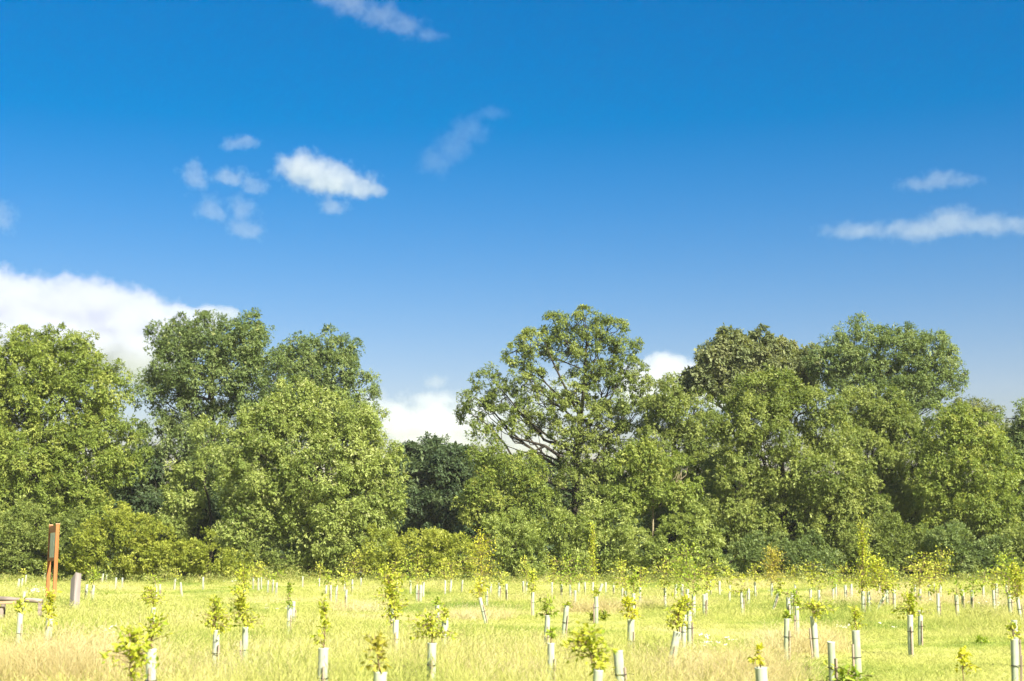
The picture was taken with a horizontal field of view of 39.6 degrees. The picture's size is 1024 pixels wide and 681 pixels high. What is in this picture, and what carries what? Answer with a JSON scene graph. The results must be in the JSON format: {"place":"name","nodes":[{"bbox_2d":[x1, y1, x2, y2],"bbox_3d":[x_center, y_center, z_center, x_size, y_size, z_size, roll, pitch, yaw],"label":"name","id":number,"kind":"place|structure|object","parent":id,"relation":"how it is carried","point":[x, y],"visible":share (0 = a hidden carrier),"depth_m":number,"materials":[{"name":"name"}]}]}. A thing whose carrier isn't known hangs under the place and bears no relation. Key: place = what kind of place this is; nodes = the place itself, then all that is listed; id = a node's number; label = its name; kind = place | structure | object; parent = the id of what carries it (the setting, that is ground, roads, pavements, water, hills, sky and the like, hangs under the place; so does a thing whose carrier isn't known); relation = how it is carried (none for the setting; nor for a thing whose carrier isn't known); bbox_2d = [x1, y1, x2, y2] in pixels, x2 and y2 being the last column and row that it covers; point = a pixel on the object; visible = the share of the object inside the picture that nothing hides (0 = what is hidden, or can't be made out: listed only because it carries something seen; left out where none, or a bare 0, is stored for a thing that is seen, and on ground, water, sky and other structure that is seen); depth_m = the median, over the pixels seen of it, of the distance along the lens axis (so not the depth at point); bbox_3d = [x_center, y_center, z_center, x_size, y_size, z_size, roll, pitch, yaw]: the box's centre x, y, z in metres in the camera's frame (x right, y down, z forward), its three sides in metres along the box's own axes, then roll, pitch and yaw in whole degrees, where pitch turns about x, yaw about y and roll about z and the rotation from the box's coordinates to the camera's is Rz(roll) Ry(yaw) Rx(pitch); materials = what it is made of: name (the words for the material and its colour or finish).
{"place":"outdoors","nodes":[
{"label":"outdoors","id":0,"kind":"place"},
{"bbox_2d":[0,0,1023,498],"label":"sky","id":1,"kind":"structure","parent":0,"point":[425,181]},
{"bbox_2d":[0,567,1023,680],"bbox_3d":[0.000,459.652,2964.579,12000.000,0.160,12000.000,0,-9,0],"label":"ground","id":2,"kind":"structure","parent":0,"point":[763,631],"depth_m":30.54,"materials":[{"name":"plant"}]},
{"bbox_2d":[0,596,42,618],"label":"bench","id":3,"kind":"object","parent":2,"relation":"on","point":[4,600],"visible":0.58,"depth_m":41.30,"materials":[{"name":"brown wood"}]},
{"bbox_2d":[0,495,90,580],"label":"shrub","id":4,"kind":"object","parent":2,"relation":"on","point":[31,539],"visible":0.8,"depth_m":110.89,"materials":[{"name":"green plant"}]},
{"bbox_2d":[39,588,61,625],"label":"sapling","id":5,"kind":"object","parent":2,"relation":"on","point":[50,598],"visible":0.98,"depth_m":23.58,"materials":[{"name":"green plant"}]},
{"bbox_2d":[45,523,59,600],"bbox_3d":[-17.833,8.750,55.161,0.165,3.248,2.048,4,-10,-25],"label":"notice board","id":6,"kind":"object","parent":2,"relation":"on","point":[53,543],"visible":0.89,"depth_m":55.03,"materials":[{"name":"wood"}]},
{"bbox_2d":[70,572,80,606],"bbox_3d":[-14.514,8.429,47.259,0.246,1.449,0.240,-6,-10,38],"label":"marker post","id":7,"kind":"object","parent":2,"relation":"on","point":[75,588],"visible":0.56,"depth_m":47.20,"materials":[{"name":"plastic"}]},
{"bbox_2d":[0,322,154,579],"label":"ash tree","id":8,"kind":"object","parent":2,"relation":"on","point":[48,473],"visible":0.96,"depth_m":118.16,"materials":[{"name":"green plant"}]},
{"bbox_2d":[99,624,159,680],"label":"sapling","id":9,"kind":"object","parent":2,"relation":"on","point":[132,639],"visible":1,"depth_m":12.16,"materials":[{"name":"green plant"}]},
{"bbox_2d":[58,499,200,581],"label":"shrub","id":10,"kind":"object","parent":2,"relation":"on","point":[90,534],"visible":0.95,"depth_m":108.98,"materials":[{"name":"green plant"}]},
{"bbox_2d":[145,648,156,680],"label":"tree guard","id":11,"kind":"object","parent":2,"relation":"on","point":[150,653],"visible":0.81,"depth_m":16.27,"materials":[{"name":"plastic"}]},
{"bbox_2d":[137,584,168,607],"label":"sapling","id":12,"kind":"object","parent":2,"relation":"on","point":[151,598],"visible":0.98,"depth_m":32.29,"materials":[{"name":"green plant"}]},
{"bbox_2d":[134,609,172,652],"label":"sapling","id":13,"kind":"object","parent":2,"relation":"on","point":[155,627],"visible":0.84,"depth_m":16.38,"materials":[{"name":"green plant"}]},
{"bbox_2d":[107,442,254,567],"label":"tree","id":14,"kind":"object","parent":2,"relation":"on","point":[146,499],"visible":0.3,"depth_m":128.28,"materials":[{"name":"green plant"}]},
{"bbox_2d":[152,413,232,573],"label":"ash tree","id":15,"kind":"object","parent":2,"relation":"on","point":[189,501],"visible":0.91,"depth_m":120.97,"materials":[{"name":"green plant"}]},
{"bbox_2d":[129,307,291,509],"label":"ash tree","id":16,"kind":"object","parent":2,"relation":"on","point":[195,341],"visible":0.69,"depth_m":132.38,"materials":[{"name":"green plant"}]},
{"bbox_2d":[170,526,254,578],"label":"shrub","id":17,"kind":"object","parent":2,"relation":"on","point":[225,564],"visible":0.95,"depth_m":108.22,"materials":[{"name":"green plant"}]},
{"bbox_2d":[212,630,220,673],"bbox_3d":[-4.161,4.541,20.011,0.112,0.925,0.223,4,-10,-27],"label":"tree guard","id":18,"kind":"object","parent":2,"relation":"on","point":[216,645],"visible":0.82,"depth_m":20.04,"materials":[{"name":"plastic"}]},
{"bbox_2d":[196,594,237,636],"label":"sapling","id":19,"kind":"object","parent":2,"relation":"on","point":[216,602],"visible":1,"depth_m":20.15,"materials":[{"name":"green plant"}]},
{"bbox_2d":[236,627,248,667],"bbox_3d":[-4.039,4.764,21.322,0.112,0.924,0.232,-8,-12,41],"label":"tree guard","id":20,"kind":"object","parent":2,"relation":"on","point":[244,636],"visible":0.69,"depth_m":21.35,"materials":[{"name":"plastic"}]},
{"bbox_2d":[231,562,256,592],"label":"sapling","id":21,"kind":"object","parent":2,"relation":"on","point":[243,577],"visible":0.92,"depth_m":45.64,"materials":[{"name":"green plant"}]},
{"bbox_2d":[225,584,265,630],"bbox_3d":[-4.022,4.367,21.434,0.647,1.398,0.522,0,-9,0],"label":"sapling","id":22,"kind":"object","parent":2,"relation":"on","point":[241,606],"visible":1,"depth_m":21.44,"materials":[{"name":"green plant"}]},
{"bbox_2d":[229,533,364,579],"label":"shrub","id":23,"kind":"object","parent":2,"relation":"on","point":[272,557],"visible":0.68,"depth_m":112.78,"materials":[{"name":"green plant"}]},
{"bbox_2d":[207,375,411,578],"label":"ash tree","id":24,"kind":"object","parent":2,"relation":"on","point":[352,463],"visible":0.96,"depth_m":113.84,"materials":[{"name":"green plant"}]},
{"bbox_2d":[309,587,331,648],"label":"sapling","id":25,"kind":"object","parent":2,"relation":"on","point":[323,613],"visible":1,"depth_m":16.40,"materials":[{"name":"green plant"}]},
{"bbox_2d":[317,647,328,680],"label":"tree guard","id":26,"kind":"object","parent":2,"relation":"on","point":[323,652],"visible":0.84,"depth_m":16.28,"materials":[{"name":"plastic"}]},
{"bbox_2d":[265,322,382,478],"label":"ash tree","id":27,"kind":"object","parent":2,"relation":"on","point":[308,363],"visible":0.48,"depth_m":136.85,"materials":[{"name":"green plant"}]},
{"bbox_2d":[335,548,371,584],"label":"sapling","id":28,"kind":"object","parent":2,"relation":"on","point":[354,564],"visible":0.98,"depth_m":71.14,"materials":[{"name":"plant"}]},
{"bbox_2d":[360,630,391,672],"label":"sapling","id":29,"kind":"object","parent":2,"relation":"on","point":[377,647],"visible":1,"depth_m":12.93,"materials":[{"name":"green plant"}]},
{"bbox_2d":[370,562,409,624],"bbox_3d":[-2.081,4.657,24.303,0.685,1.735,0.647,0,-9,0],"label":"sapling","id":30,"kind":"object","parent":2,"relation":"on","point":[389,590],"visible":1,"depth_m":24.31,"materials":[{"name":"green plant"}]},
{"bbox_2d":[357,522,438,579],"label":"shrub","id":31,"kind":"object","parent":2,"relation":"on","point":[396,547],"visible":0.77,"depth_m":110.13,"materials":[{"name":"green plant"}]},
{"bbox_2d":[403,546,432,587],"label":"sapling","id":32,"kind":"object","parent":2,"relation":"on","point":[418,564],"visible":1,"depth_m":59.67,"materials":[{"name":"plant"}]},
{"bbox_2d":[427,642,436,680],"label":"tree guard","id":33,"kind":"object","parent":2,"relation":"on","point":[432,649],"visible":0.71,"depth_m":18.27,"materials":[{"name":"plastic"}]},
{"bbox_2d":[407,608,460,642],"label":"sapling","id":34,"kind":"object","parent":2,"relation":"on","point":[431,621],"visible":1,"depth_m":18.34,"materials":[{"name":"green plant"}]},
{"bbox_2d":[412,526,483,580],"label":"shrub","id":35,"kind":"object","parent":2,"relation":"on","point":[449,544],"visible":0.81,"depth_m":109.11,"materials":[{"name":"green plant"}]},
{"bbox_2d":[365,431,544,545],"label":"tree","id":36,"kind":"object","parent":2,"relation":"on","point":[440,474],"visible":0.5,"depth_m":146.47,"materials":[{"name":"green plant"}]},
{"bbox_2d":[455,526,502,582],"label":"sapling","id":37,"kind":"object","parent":2,"relation":"on","point":[481,545],"visible":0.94,"depth_m":71.17,"materials":[{"name":"green plant"}]},
{"bbox_2d":[469,579,488,599],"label":"sapling","id":38,"kind":"object","parent":2,"relation":"on","point":[478,591],"visible":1,"depth_m":40.11,"materials":[{"name":"green plant"}]},
{"bbox_2d":[449,416,554,550],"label":"tree","id":39,"kind":"object","parent":2,"relation":"on","point":[480,495],"visible":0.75,"depth_m":122.52,"materials":[{"name":"green plant"}]},
{"bbox_2d":[463,507,553,581],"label":"shrub","id":40,"kind":"object","parent":2,"relation":"on","point":[509,561],"visible":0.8,"depth_m":110.03,"materials":[{"name":"green plant"}]},
{"bbox_2d":[0,584,1023,680],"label":"dry grass","id":41,"kind":"structure","parent":2,"relation":"on","point":[69,653],"depth_m":19.48,"materials":[{"name":"plant"}]},
{"bbox_2d":[0,446,1023,580],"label":"undergrowth","id":42,"kind":"object","parent":2,"relation":"on","point":[459,528],"visible":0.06,"depth_m":126.60,"materials":[{"name":"green plant"}]},
{"bbox_2d":[0,562,1023,583],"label":"rough herbage","id":43,"kind":"object","parent":2,"relation":"on","point":[604,576],"visible":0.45,"depth_m":105.90,"materials":[{"name":"green plant"}]},
{"bbox_2d":[534,593,558,619],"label":"sapling","id":44,"kind":"object","parent":2,"relation":"on","point":[545,607],"visible":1,"depth_m":25.77,"materials":[{"name":"green plant"}]},
{"bbox_2d":[547,643,560,680],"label":"tree guard","id":45,"kind":"object","parent":2,"relation":"on","point":[550,652],"visible":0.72,"depth_m":18.68,"materials":[{"name":"plastic"}]},
{"bbox_2d":[452,304,662,565],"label":"ash tree","id":46,"kind":"object","parent":2,"relation":"on","point":[594,472],"visible":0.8,"depth_m":130.10,"materials":[{"name":"green plant"}]},
{"bbox_2d":[561,605,568,636],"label":"tree guard","id":47,"kind":"object","parent":2,"relation":"on","point":[565,618],"visible":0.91,"depth_m":30.41,"materials":[{"name":"plastic"}]},
{"bbox_2d":[540,551,592,588],"bbox_3d":[2.144,9.430,56.592,1.698,2.062,1.689,8,-12,-43],"label":"sapling","id":48,"kind":"object","parent":2,"relation":"on","point":[568,573],"visible":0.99,"depth_m":56.56,"materials":[{"name":"green plant"}]},
{"bbox_2d":[560,621,618,675],"bbox_3d":[0.712,3.188,13.125,0.544,1.188,0.556,0,-9,0],"label":"sapling","id":49,"kind":"object","parent":2,"relation":"on","point":[588,641],"visible":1,"depth_m":13.12,"materials":[{"name":"green plant"}]},
{"bbox_2d":[540,493,640,578],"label":"shrub","id":50,"kind":"object","parent":2,"relation":"on","point":[604,532],"visible":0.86,"depth_m":111.16,"materials":[{"name":"green plant"}]},
{"bbox_2d":[582,513,602,586],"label":"sapling","id":51,"kind":"object","parent":2,"relation":"on","point":[593,545],"visible":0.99,"depth_m":68.27,"materials":[{"name":"green plant"}]},
{"bbox_2d":[602,562,637,590],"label":"sapling","id":52,"kind":"object","parent":2,"relation":"on","point":[619,581],"visible":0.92,"depth_m":48.34,"materials":[{"name":"plant"}]},
{"bbox_2d":[613,650,633,680],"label":"tree guard","id":53,"kind":"object","parent":2,"relation":"on","point":[619,660],"visible":0.84,"depth_m":17.13,"materials":[{"name":"plastic"}]},
{"bbox_2d":[627,619,634,655],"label":"tree guard","id":54,"kind":"object","parent":2,"relation":"on","point":[630,626],"visible":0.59,"depth_m":24.52,"materials":[{"name":"plastic"}]},
{"bbox_2d":[619,594,643,619],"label":"sapling","id":55,"kind":"object","parent":2,"relation":"on","point":[627,601],"visible":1,"depth_m":24.63,"materials":[{"name":"green plant"}]},
{"bbox_2d":[625,569,642,595],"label":"sapling","id":56,"kind":"object","parent":2,"relation":"on","point":[634,578],"visible":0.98,"depth_m":45.66,"materials":[{"name":"green plant"}]},
{"bbox_2d":[596,434,705,580],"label":"young ash tree","id":57,"kind":"object","parent":2,"relation":"on","point":[634,454],"visible":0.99,"depth_m":112.81,"materials":[{"name":"green plant"}]},
{"bbox_2d":[645,556,680,595],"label":"sapling","id":58,"kind":"object","parent":2,"relation":"on","point":[661,584],"visible":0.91,"depth_m":49.72,"materials":[{"name":"plant"}]},
{"bbox_2d":[614,498,730,578],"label":"shrub","id":59,"kind":"object","parent":2,"relation":"on","point":[656,543],"visible":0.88,"depth_m":110.13,"materials":[{"name":"green plant"}]},
{"bbox_2d":[667,631,681,665],"bbox_3d":[2.303,4.662,20.521,0.135,0.920,0.244,13,-10,2],"label":"tree guard","id":60,"kind":"object","parent":2,"relation":"on","point":[676,634],"visible":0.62,"depth_m":20.58,"materials":[{"name":"plastic"}]},
{"bbox_2d":[617,371,735,579],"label":"ash tree","id":61,"kind":"object","parent":2,"relation":"on","point":[692,434],"visible":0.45,"depth_m":126.53,"materials":[{"name":"green plant"}]},
{"bbox_2d":[662,593,696,631],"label":"sapling","id":62,"kind":"object","parent":2,"relation":"on","point":[678,616],"visible":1,"depth_m":20.65,"materials":[{"name":"green plant"}]},
{"bbox_2d":[671,593,700,614],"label":"sapling","id":63,"kind":"object","parent":2,"relation":"on","point":[687,600],"visible":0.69,"depth_m":26.61,"materials":[{"name":"green plant"}]},
{"bbox_2d":[663,540,710,595],"bbox_3d":[6.016,7.981,48.380,1.793,2.436,2.149,0,-9,0],"label":"sapling","id":64,"kind":"object","parent":2,"relation":"on","point":[688,563],"visible":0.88,"depth_m":48.38,"materials":[{"name":"green plant"}]},
{"bbox_2d":[687,611,697,644],"bbox_3d":[3.513,5.746,27.822,0.215,0.923,0.118,-8,-12,42],"label":"tree guard","id":65,"kind":"object","parent":2,"relation":"on","point":[689,629],"visible":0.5,"depth_m":27.84,"materials":[{"name":"plastic"}]},
{"bbox_2d":[676,567,711,595],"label":"sapling","id":66,"kind":"object","parent":2,"relation":"on","point":[696,587],"visible":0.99,"depth_m":43.29,"materials":[{"name":"green plant"}]},
{"bbox_2d":[686,558,726,592],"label":"sapling","id":67,"kind":"object","parent":2,"relation":"on","point":[706,580],"visible":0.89,"depth_m":44.51,"materials":[{"name":"plant"}]},
{"bbox_2d":[723,573,757,595],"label":"sapling","id":68,"kind":"object","parent":2,"relation":"on","point":[740,590],"visible":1,"depth_m":44.40,"materials":[{"name":"plant"}]},
{"bbox_2d":[669,322,825,563],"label":"ash tree","id":69,"kind":"object","parent":2,"relation":"on","point":[725,356],"visible":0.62,"depth_m":145.43,"materials":[{"name":"green plant"}]},
{"bbox_2d":[747,640,764,667],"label":"sapling","id":70,"kind":"object","parent":2,"relation":"on","point":[758,658],"visible":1,"depth_m":14.12,"materials":[{"name":"green plant"}]},
{"bbox_2d":[754,666,767,680],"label":"tree guard","id":71,"kind":"object","parent":2,"relation":"on","point":[761,674],"visible":1,"depth_m":14.05,"materials":[{"name":"plastic"}]},
{"bbox_2d":[756,540,791,586],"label":"sapling","id":72,"kind":"object","parent":2,"relation":"on","point":[773,553],"visible":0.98,"depth_m":62.98,"materials":[{"name":"green plant"}]},
{"bbox_2d":[714,529,848,579],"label":"shrub","id":73,"kind":"object","parent":2,"relation":"on","point":[810,552],"visible":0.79,"depth_m":111.99,"materials":[{"name":"green plant"}]},
{"bbox_2d":[783,618,794,660],"bbox_3d":[4.837,5.329,24.863,0.112,0.925,0.224,5,-10,-31],"label":"tree guard","id":74,"kind":"object","parent":2,"relation":"on","point":[787,633],"visible":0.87,"depth_m":24.89,"materials":[{"name":"plastic"}]},
{"bbox_2d":[698,362,892,577],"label":"ash tree","id":75,"kind":"object","parent":2,"relation":"on","point":[730,466],"visible":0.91,"depth_m":117.02,"materials":[{"name":"green plant"}]},
{"bbox_2d":[809,616,818,657],"bbox_3d":[5.348,5.375,25.289,0.224,0.920,0.160,-2,-8,0],"label":"tree guard","id":76,"kind":"object","parent":2,"relation":"on","point":[813,633],"visible":0.92,"depth_m":25.27,"materials":[{"name":"plastic"}]},
{"bbox_2d":[796,559,831,587],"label":"sapling","id":77,"kind":"object","parent":2,"relation":"on","point":[812,573],"visible":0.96,"depth_m":56.46,"materials":[{"name":"plant"}]},
{"bbox_2d":[796,598,838,622],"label":"sapling","id":78,"kind":"object","parent":2,"relation":"on","point":[816,606],"visible":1,"depth_m":25.38,"materials":[{"name":"green plant"}]},
{"bbox_2d":[827,641,842,680],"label":"tree guard","id":79,"kind":"object","parent":2,"relation":"on","point":[832,659],"visible":1,"depth_m":17.67,"materials":[{"name":"plastic"}]},
{"bbox_2d":[806,660,876,680],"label":"sapling","id":80,"kind":"object","parent":2,"relation":"on","point":[852,677],"visible":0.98,"depth_m":17.59,"materials":[{"name":"green plant"}]},
{"bbox_2d":[849,630,861,678],"bbox_3d":[5.071,4.767,21.084,0.235,0.922,0.136,1,-9,-9],"label":"tree guard","id":81,"kind":"object","parent":2,"relation":"on","point":[856,657],"visible":0.88,"depth_m":21.07,"materials":[{"name":"plastic"}]},
{"bbox_2d":[846,605,867,630],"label":"sapling","id":82,"kind":"object","parent":2,"relation":"on","point":[856,614],"visible":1,"depth_m":21.17,"materials":[{"name":"green plant"}]},
{"bbox_2d":[848,508,873,603],"bbox_3d":[10.691,6.758,43.377,0.947,3.260,1.066,0,-9,0],"label":"sapling","id":83,"kind":"object","parent":2,"relation":"on","point":[862,546],"visible":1,"depth_m":43.38,"materials":[{"name":"green plant"}]},
{"bbox_2d":[857,552,901,596],"bbox_3d":[11.896,7.777,45.599,1.320,2.020,1.270,4,-10,-27],"label":"sapling","id":84,"kind":"object","parent":2,"relation":"on","point":[875,564],"visible":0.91,"depth_m":45.61,"materials":[{"name":"green plant"}]},
{"bbox_2d":[801,311,970,510],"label":"ash tree","id":85,"kind":"object","parent":2,"relation":"on","point":[919,385],"visible":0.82,"depth_m":139.86,"materials":[{"name":"green plant"}]},
{"bbox_2d":[832,383,948,556],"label":"ash tree","id":86,"kind":"object","parent":2,"relation":"on","point":[890,460],"visible":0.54,"depth_m":123.97,"materials":[{"name":"green plant"}]},
{"bbox_2d":[838,502,942,579],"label":"shrub","id":87,"kind":"object","parent":2,"relation":"on","point":[890,551],"visible":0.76,"depth_m":112.23,"materials":[{"name":"green plant"}]},
{"bbox_2d":[907,615,914,655],"bbox_3d":[7.201,5.416,25.637,0.119,0.920,0.228,0,-6,0],"label":"tree guard","id":88,"kind":"object","parent":2,"relation":"on","point":[910,631],"visible":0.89,"depth_m":25.66,"materials":[{"name":"plastic"}]},
{"bbox_2d":[890,587,933,619],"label":"sapling","id":89,"kind":"object","parent":2,"relation":"on","point":[910,597],"visible":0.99,"depth_m":25.78,"materials":[{"name":"green plant"}]},
{"bbox_2d":[918,611,924,645],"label":"tree guard","id":90,"kind":"object","parent":2,"relation":"on","point":[920,629],"visible":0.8,"depth_m":29.83,"materials":[{"name":"plastic"}]},
{"bbox_2d":[897,551,947,592],"bbox_3d":[14.837,8.654,51.280,1.644,2.094,1.468,-5,-10,30],"label":"sapling","id":91,"kind":"object","parent":2,"relation":"on","point":[919,567],"visible":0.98,"depth_m":51.36,"materials":[{"name":"plant"}]},
{"bbox_2d":[921,559,946,588],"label":"sapling","id":92,"kind":"object","parent":2,"relation":"on","point":[931,567],"visible":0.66,"depth_m":56.57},
{"bbox_2d":[920,545,962,584],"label":"sapling","id":93,"kind":"object","parent":2,"relation":"on","point":[944,563],"visible":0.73,"depth_m":59.61,"materials":[{"name":"plant"}]},
{"bbox_2d":[908,399,1023,579],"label":"ash tree","id":94,"kind":"object","parent":2,"relation":"on","point":[980,514],"visible":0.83,"depth_m":116.12,"materials":[{"name":"green plant"}]},
{"bbox_2d":[920,518,1014,580],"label":"shrub","id":95,"kind":"object","parent":2,"relation":"on","point":[955,544],"visible":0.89,"depth_m":110.89,"materials":[{"name":"green plant"}]},
{"bbox_2d":[955,645,980,680],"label":"sapling","id":96,"kind":"object","parent":2,"relation":"on","point":[963,659],"visible":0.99,"depth_m":19.54,"materials":[{"name":"green plant"}]},
{"bbox_2d":[936,389,1022,498],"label":"ash tree","id":97,"kind":"object","parent":2,"relation":"on","point":[984,408],"visible":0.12,"depth_m":144.44,"materials":[{"name":"green plant"}]},
{"bbox_2d":[984,557,1023,594],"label":"sapling","id":98,"kind":"object","parent":2,"relation":"on","point":[1005,570],"visible":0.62,"depth_m":43.36,"materials":[{"name":"green plant"}]},
{"bbox_2d":[986,521,1023,575],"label":"shrub","id":99,"kind":"object","parent":2,"relation":"on","point":[1018,547],"visible":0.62,"depth_m":111.28,"materials":[{"name":"green plant"}]},
{"bbox_2d":[994,397,1023,544],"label":"ash tree","id":100,"kind":"object","parent":2,"relation":"on","point":[1016,436],"visible":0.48,"depth_m":127.37,"materials":[{"name":"green plant"}]},
{"bbox_2d":[1000,557,1023,601],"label":"sapling","id":101,"kind":"object","parent":2,"relation":"on","point":[1017,578],"visible":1,"depth_m":38.31,"materials":[{"name":"green plant"}]},
{"bbox_2d":[1004,620,1023,639],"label":"sapling","id":102,"kind":"object","parent":2,"relation":"on","point":[1011,626],"visible":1,"depth_m":18.36,"materials":[{"name":"green plant"}]},
{"bbox_2d":[1010,639,1022,680],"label":"tree guard","id":103,"kind":"object","parent":2,"relation":"on","point":[1015,665],"visible":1,"depth_m":18.26,"materials":[{"name":"plastic"}]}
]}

